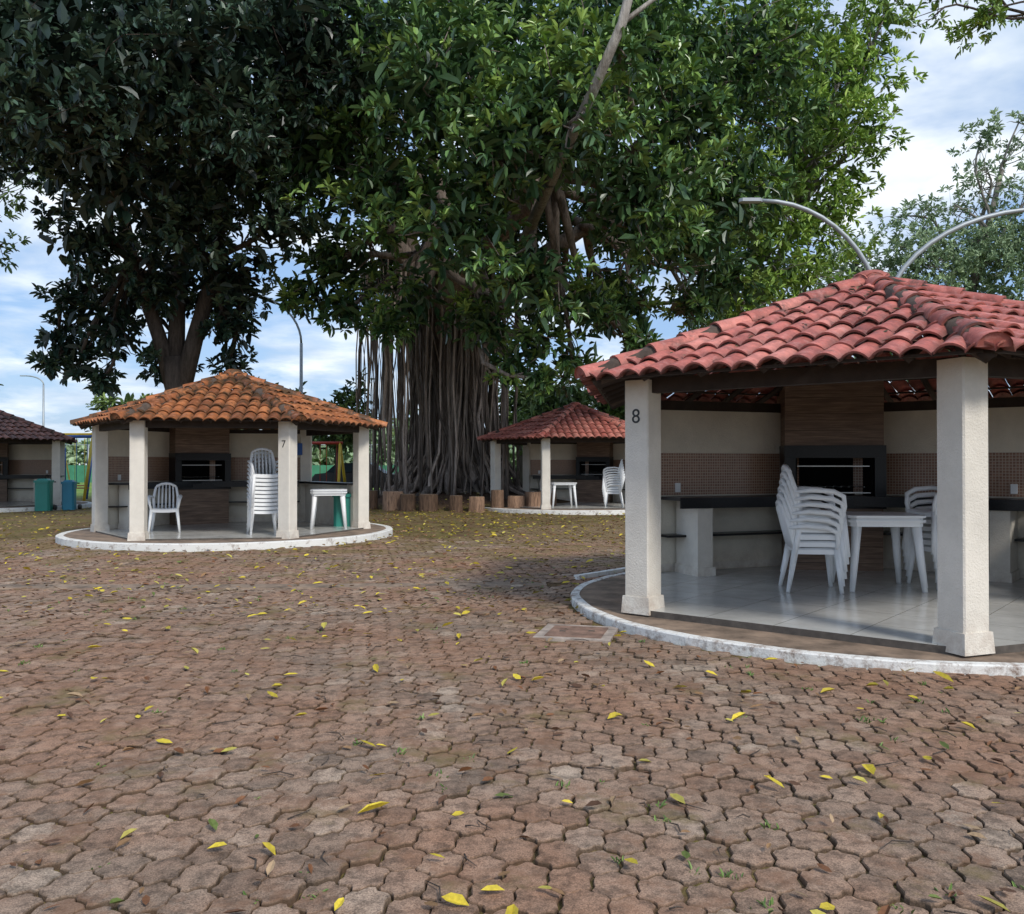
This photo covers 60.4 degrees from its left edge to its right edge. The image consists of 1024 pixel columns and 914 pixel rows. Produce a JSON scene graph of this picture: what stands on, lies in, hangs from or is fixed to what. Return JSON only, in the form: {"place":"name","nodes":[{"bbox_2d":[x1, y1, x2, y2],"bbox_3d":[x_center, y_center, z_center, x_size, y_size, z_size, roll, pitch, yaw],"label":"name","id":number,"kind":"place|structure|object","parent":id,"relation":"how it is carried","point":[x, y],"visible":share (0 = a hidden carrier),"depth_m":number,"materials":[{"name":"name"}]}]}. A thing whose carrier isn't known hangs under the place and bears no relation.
{"place":"outdoors","nodes":[
{"label":"outdoors","id":0,"kind":"place"},
{"bbox_2d":[66,461,69,479],"bbox_3d":[-17.149,0.654,33.419,0.768,2.000,1.977,0,-1,-31],"label":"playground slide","id":1,"kind":"object","parent":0,"point":[67,470],"visible":0.06,"depth_m":33.80,"materials":[{"name":"yellow paint"}]},
{"bbox_2d":[65,435,91,500],"bbox_3d":[-16.300,0.454,32.498,1.910,2.524,1.903,0,0,0],"label":"swing set","id":2,"kind":"object","parent":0,"point":[85,487],"visible":0.3,"depth_m":32.39,"materials":[{"name":"yellow paint"}]},
{"bbox_2d":[0,520,1023,913],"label":"paver pavement","id":3,"kind":"structure","parent":0,"point":[180,866],"depth_m":4.23,"materials":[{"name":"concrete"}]},
{"bbox_2d":[6,558,1023,913],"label":"twigs","id":4,"kind":"object","parent":3,"relation":"on","point":[490,740],"visible":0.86,"depth_m":4.21,"materials":[{"name":"plant"}]},
{"bbox_2d":[533,624,617,642],"bbox_3d":[0.540,1.459,7.289,0.620,0.042,0.620,0,0,14],"label":"manhole cover","id":5,"kind":"object","parent":3,"relation":"on","point":[561,633],"visible":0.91,"depth_m":7.22,"materials":[{"name":"concrete"}]},
{"bbox_2d":[574,567,624,579],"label":"path curb","id":6,"kind":"structure","parent":3,"relation":"on","point":[595,574],"depth_m":10.96,"materials":[{"name":"grey concrete"}]},
{"bbox_2d":[0,477,1023,913],"bbox_3d":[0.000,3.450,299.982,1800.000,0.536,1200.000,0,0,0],"label":"ground","id":7,"kind":"structure","parent":0,"point":[82,517],"depth_m":20.52,"materials":[{"name":"soil"}]},
{"bbox_2d":[0,153,60,273],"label":"leaning tree","id":8,"kind":"object","parent":7,"relation":"on","point":[18,208],"visible":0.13,"depth_m":29.12,"materials":[{"name":"green plant"}]},
{"bbox_2d":[20,375,44,426],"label":"street lamp","id":9,"kind":"object","parent":7,"relation":"on","point":[43,407],"visible":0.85,"depth_m":60.00,"materials":[{"name":"grey metal"}]},
{"bbox_2d":[34,479,56,510],"bbox_3d":[-13.950,1.122,26.232,0.522,0.955,0.601,0,0,0],"label":"trash bin","id":10,"kind":"object","parent":7,"relation":"on","point":[43,494],"visible":1,"depth_m":26.00,"materials":[{"name":"green plastic"}]},
{"bbox_2d":[0,410,91,512],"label":"picnic kiosk","id":11,"kind":"object","parent":7,"relation":"on","point":[30,452],"visible":0.99,"depth_m":29.58,"materials":[{"name":"concrete"}]},
{"bbox_2d":[61,480,81,509],"bbox_3d":[-13.450,1.151,26.753,0.460,0.905,0.558,0,0,0],"label":"trash bin","id":12,"kind":"object","parent":7,"relation":"on","point":[68,494],"visible":1,"depth_m":26.54,"materials":[{"name":"teal plastic"}]},
{"bbox_2d":[64,433,91,498],"bbox_3d":[-18.300,0.380,35.998,2.710,2.723,1.904,0,0,0],"label":"swing set","id":13,"kind":"object","parent":7,"relation":"on","point":[84,460],"visible":0.22,"depth_m":35.96,"materials":[{"name":"blue paint"}]},
{"bbox_2d":[84,387,152,431],"bbox_3d":[-16.836,-0.759,38.308,4.061,5.128,3.466,0,0,0],"label":"tree","id":14,"kind":"object","parent":7,"relation":"on","point":[107,403],"visible":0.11,"depth_m":37.81,"materials":[{"name":"green plant"}]},
{"bbox_2d":[0,0,431,397],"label":"dark mango tree","id":15,"kind":"object","parent":7,"relation":"on","point":[90,91],"visible":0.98,"depth_m":20.63,"materials":[{"name":"green plant"}]},
{"bbox_2d":[55,369,392,551],"bbox_3d":[-5.450,-0.082,17.204,6.165,3.285,6.160,0,0,0],"label":"picnic kiosk","id":16,"kind":"object","parent":7,"relation":"on","point":[194,443],"visible":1,"depth_m":16.77,"materials":[{"name":"concrete"}]},
{"bbox_2d":[148,482,181,532],"bbox_3d":[-6.483,0.938,16.433,0.606,0.923,0.611,0,0,-18],"label":"plastic chair","id":17,"kind":"object","parent":16,"relation":"on","point":[154,510],"visible":0.99,"depth_m":16.54,"materials":[{"name":"white plastic"}]},
{"bbox_2d":[246,448,277,534],"bbox_3d":[-4.497,0.610,15.934,0.609,1.571,0.718,0,0,-26],"label":"plastic chair stack","id":18,"kind":"object","parent":16,"relation":"on","point":[262,492],"visible":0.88,"depth_m":15.73,"materials":[{"name":"white plastic"}]},
{"bbox_2d":[297,443,301,454],"bbox_3d":[-4.825,-0.173,19.326,0.420,0.260,0.010,0,0,-9],"label":"wall poster","id":19,"kind":"object","parent":16,"relation":"attached to","point":[299,448],"depth_m":19.34,"materials":[{"name":"blue paint"}]},
{"bbox_2d":[310,489,346,529],"bbox_3d":[-3.600,1.021,17.293,0.700,0.769,0.701,0,0,-10],"label":"plastic table","id":20,"kind":"object","parent":16,"relation":"on","point":[316,493],"visible":1,"depth_m":16.99,"materials":[{"name":"white plastic"}]},
{"bbox_2d":[332,491,350,526],"bbox_3d":[-3.406,1.054,18.035,0.572,0.725,0.657,0,0,-9],"label":"trash bin","id":21,"kind":"object","parent":16,"relation":"on","point":[338,519],"visible":0.39,"depth_m":17.73,"materials":[{"name":"green plastic"}]},
{"bbox_2d":[66,444,408,482],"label":"court fence","id":22,"kind":"object","parent":7,"relation":"on","point":[317,469],"visible":0.02,"depth_m":55.97,"materials":[{"name":"metal"}]},
{"bbox_2d":[0,581,546,589],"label":"concrete drain strip","id":23,"kind":"object","parent":7,"relation":"on","point":[189,587],"visible":0.84,"depth_m":10.07,"materials":[{"name":"grey concrete"}]},
{"bbox_2d":[263,296,302,393],"bbox_3d":[-9.730,-2.427,35.019,2.960,8.285,0.300,0,0,0],"label":"street lamp","id":24,"kind":"object","parent":7,"relation":"on","point":[301,363],"visible":0.38,"depth_m":35.00,"materials":[{"name":"grey metal"}]},
{"bbox_2d":[60,427,522,465],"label":"distant trees","id":25,"kind":"object","parent":7,"relation":"on","point":[318,457],"visible":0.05,"depth_m":84.53,"materials":[{"name":"green plant"}]},
{"bbox_2d":[258,377,324,445],"bbox_3d":[-9.542,-0.788,37.577,3.956,5.176,3.100,0,-1,-40],"label":"tree","id":26,"kind":"object","parent":7,"relation":"on","point":[317,437],"visible":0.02,"depth_m":37.18,"materials":[{"name":"green plant"}]},
{"bbox_2d":[312,442,345,481],"bbox_3d":[-7.300,0.566,33.997,1.610,2.325,1.902,0,0,0],"label":"swing set","id":27,"kind":"object","parent":7,"relation":"on","point":[340,458],"visible":0.37,"depth_m":33.96,"materials":[{"name":"yellow paint"}]},
{"bbox_2d":[312,368,377,481],"bbox_3d":[-7.116,-0.934,36.099,3.688,5.442,2.353,0,-1,32],"label":"tree","id":28,"kind":"object","parent":7,"relation":"on","point":[344,399],"visible":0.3,"depth_m":35.75,"materials":[{"name":"green plant"}]},
{"bbox_2d":[312,463,394,487],"bbox_3d":[-6.610,0.969,38.994,4.220,1.445,1.800,0,0,0],"label":"parked car","id":29,"kind":"object","parent":7,"relation":"on","point":[348,467],"visible":0.08,"depth_m":38.15,"materials":[{"name":"paint"}]},
{"bbox_2d":[369,490,377,509],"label":"log stump","id":30,"kind":"object","parent":7,"relation":"on","point":[373,498],"visible":0.47,"depth_m":26.24,"materials":[{"name":"brown wood"}]},
{"bbox_2d":[382,491,402,510],"bbox_3d":[-3.528,1.332,26.089,0.689,0.632,0.686,0,0,0],"label":"log stump","id":31,"kind":"object","parent":7,"relation":"on","point":[391,500],"visible":0.77,"depth_m":25.82,"materials":[{"name":"brown wood"}]},
{"bbox_2d":[386,409,418,462],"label":"tree","id":32,"kind":"object","parent":7,"relation":"on","point":[393,433],"depth_m":43.35,"materials":[{"name":"green plant"}]},
{"bbox_2d":[400,494,415,510],"bbox_3d":[-3.047,1.363,25.671,0.495,0.564,0.507,0,0,0],"label":"log stump","id":33,"kind":"object","parent":7,"relation":"on","point":[407,502],"visible":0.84,"depth_m":25.48,"materials":[{"name":"brown wood"}]},
{"bbox_2d":[418,494,438,511],"bbox_3d":[-2.434,1.363,25.567,0.597,0.562,0.561,0,-1,34],"label":"log stump","id":34,"kind":"object","parent":7,"relation":"on","point":[429,502],"visible":0.85,"depth_m":25.34,"materials":[{"name":"brown wood"}]},
{"bbox_2d":[449,495,462,511],"bbox_3d":[-1.629,1.382,25.536,0.436,0.523,0.446,0,0,0],"label":"log stump","id":35,"kind":"object","parent":7,"relation":"on","point":[456,503],"visible":0.84,"depth_m":25.39,"materials":[{"name":"brown wood"}]},
{"bbox_2d":[468,496,484,512],"bbox_3d":[-1.026,1.398,25.583,0.507,0.493,0.580,0,0,0],"label":"log stump","id":36,"kind":"object","parent":7,"relation":"on","point":[477,503],"visible":0.89,"depth_m":25.39,"materials":[{"name":"brown wood"}]},
{"bbox_2d":[491,490,503,507],"bbox_3d":[-0.425,1.310,25.925,0.417,0.674,0.414,0,0,-18],"label":"log stump","id":37,"kind":"object","parent":7,"relation":"on","point":[497,498],"visible":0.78,"depth_m":25.79,"materials":[{"name":"brown wood"}]},
{"bbox_2d":[0,491,1020,913],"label":"fallen leaves","id":38,"kind":"object","parent":7,"relation":"on","point":[454,899],"visible":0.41,"depth_m":5.73,"materials":[{"name":"yellow plant"}]},
{"bbox_2d":[509,453,516,470],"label":"hedge","id":39,"kind":"object","parent":7,"relation":"on","point":[511,456],"depth_m":44.05,"materials":[{"name":"green plant"}]},
{"bbox_2d":[7,568,1023,913],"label":"weeds","id":40,"kind":"object","parent":7,"relation":"on","point":[767,824],"visible":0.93,"depth_m":3.97,"materials":[{"name":"green plant"}]},
{"bbox_2d":[507,496,524,507],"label":"log stump","id":41,"kind":"object","parent":7,"relation":"on","point":[515,501],"visible":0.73,"depth_m":26.03,"materials":[{"name":"brown wood"}]},
{"bbox_2d":[490,376,571,486],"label":"tree","id":42,"kind":"object","parent":7,"relation":"on","point":[511,398],"visible":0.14,"depth_m":40.85,"materials":[{"name":"green plant"}]},
{"bbox_2d":[524,492,540,506],"bbox_3d":[0.650,1.351,26.500,0.541,0.600,0.558,0,0,-25],"label":"log stump","id":43,"kind":"object","parent":7,"relation":"on","point":[532,499],"visible":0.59,"depth_m":26.28,"materials":[{"name":"brown wood"}]},
{"bbox_2d":[232,0,843,498],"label":"rubber fig tree","id":44,"kind":"object","parent":7,"relation":"on","point":[464,82],"visible":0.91,"depth_m":22.65,"materials":[{"name":"green plant"}]},
{"bbox_2d":[537,490,556,505],"bbox_3d":[1.049,1.345,27.092,0.641,0.620,0.598,0,0,26],"label":"log stump","id":45,"kind":"object","parent":7,"relation":"on","point":[555,502],"visible":0.23,"depth_m":26.86,"materials":[{"name":"wood"}]},
{"bbox_2d":[494,376,604,455],"bbox_3d":[1.907,-0.965,37.340,4.368,5.520,5.408,0,-1,-38],"label":"tree","id":46,"kind":"object","parent":7,"relation":"on","point":[551,402],"visible":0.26,"depth_m":37.19,"materials":[{"name":"green plant"}]},
{"bbox_2d":[477,402,624,514],"bbox_3d":[1.980,-0.044,27.504,6.205,3.365,6.200,0,0,0],"label":"picnic kiosk","id":47,"kind":"object","parent":7,"relation":"on","point":[555,449],"visible":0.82,"depth_m":27.17,"materials":[{"name":"concrete"}]},
{"bbox_2d":[550,482,576,506],"bbox_3d":[1.500,1.121,26.192,0.760,0.724,0.761,0,0,-8],"label":"plastic table","id":48,"kind":"object","parent":47,"relation":"on","point":[554,484],"visible":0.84,"depth_m":25.89,"materials":[{"name":"white plastic"}]},
{"bbox_2d":[602,459,624,506],"bbox_3d":[3.050,0.771,26.296,0.695,1.427,0.610,0,0,9],"label":"plastic chair stack","id":49,"kind":"object","parent":47,"relation":"on","point":[612,483],"visible":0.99,"depth_m":26.05,"materials":[{"name":"white plastic"}]},
{"bbox_2d":[584,358,624,419],"bbox_3d":[4.901,-1.336,39.340,4.734,6.292,4.575,0,-1,-45],"label":"tree","id":50,"kind":"object","parent":7,"relation":"on","point":[619,412],"visible":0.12,"depth_m":38.73,"materials":[{"name":"green plant"}]},
{"bbox_2d":[574,0,928,335],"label":"bright green tree","id":51,"kind":"object","parent":7,"relation":"on","point":[854,93],"visible":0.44,"depth_m":31.29,"materials":[{"name":"green plant"}]},
{"bbox_2d":[570,270,1023,677],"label":"picnic kiosk","id":52,"kind":"object","parent":7,"relation":"on","point":[737,420],"visible":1,"depth_m":7.87,"materials":[{"name":"concrete"}]},
{"bbox_2d":[775,464,850,593],"bbox_3d":[3.048,0.717,8.995,0.670,1.283,0.610,0,0,7],"label":"plastic chair stack","id":53,"kind":"object","parent":52,"relation":"on","point":[806,528],"visible":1,"depth_m":8.77,"materials":[{"name":"white plastic"}]},
{"bbox_2d":[832,512,927,592],"bbox_3d":[3.790,0.974,9.143,0.760,0.769,0.762,0,0,4],"label":"plastic table","id":54,"kind":"object","parent":52,"relation":"on","point":[893,521],"visible":0.74,"depth_m":8.81,"materials":[{"name":"white plastic"}]},
{"bbox_2d":[901,486,937,589],"bbox_3d":[4.562,0.718,9.245,0.670,1.283,0.609,0,0,-8],"label":"plastic chair stack","id":55,"kind":"object","parent":52,"relation":"on","point":[929,530],"visible":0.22,"depth_m":9.42,"materials":[{"name":"white plastic"}]},
{"bbox_2d":[738,198,1023,277],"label":"street lamp","id":56,"kind":"object","parent":7,"relation":"on","point":[861,256],"visible":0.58,"depth_m":16.00,"materials":[{"name":"grey metal"}]},
{"bbox_2d":[768,107,1023,381],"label":"eucalyptus tree","id":57,"kind":"object","parent":7,"relation":"on","point":[974,262],"visible":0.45,"depth_m":45.70,"materials":[{"name":"green plant"}]},
{"bbox_2d":[825,0,1023,58],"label":"overhanging tree","id":58,"kind":"object","parent":7,"relation":"on","point":[984,13],"visible":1,"depth_m":20.61,"materials":[{"name":"green plant"}]},
{"bbox_2d":[0,0,1023,464],"label":"sky","id":59,"kind":"structure","parent":0,"point":[965,88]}
]}

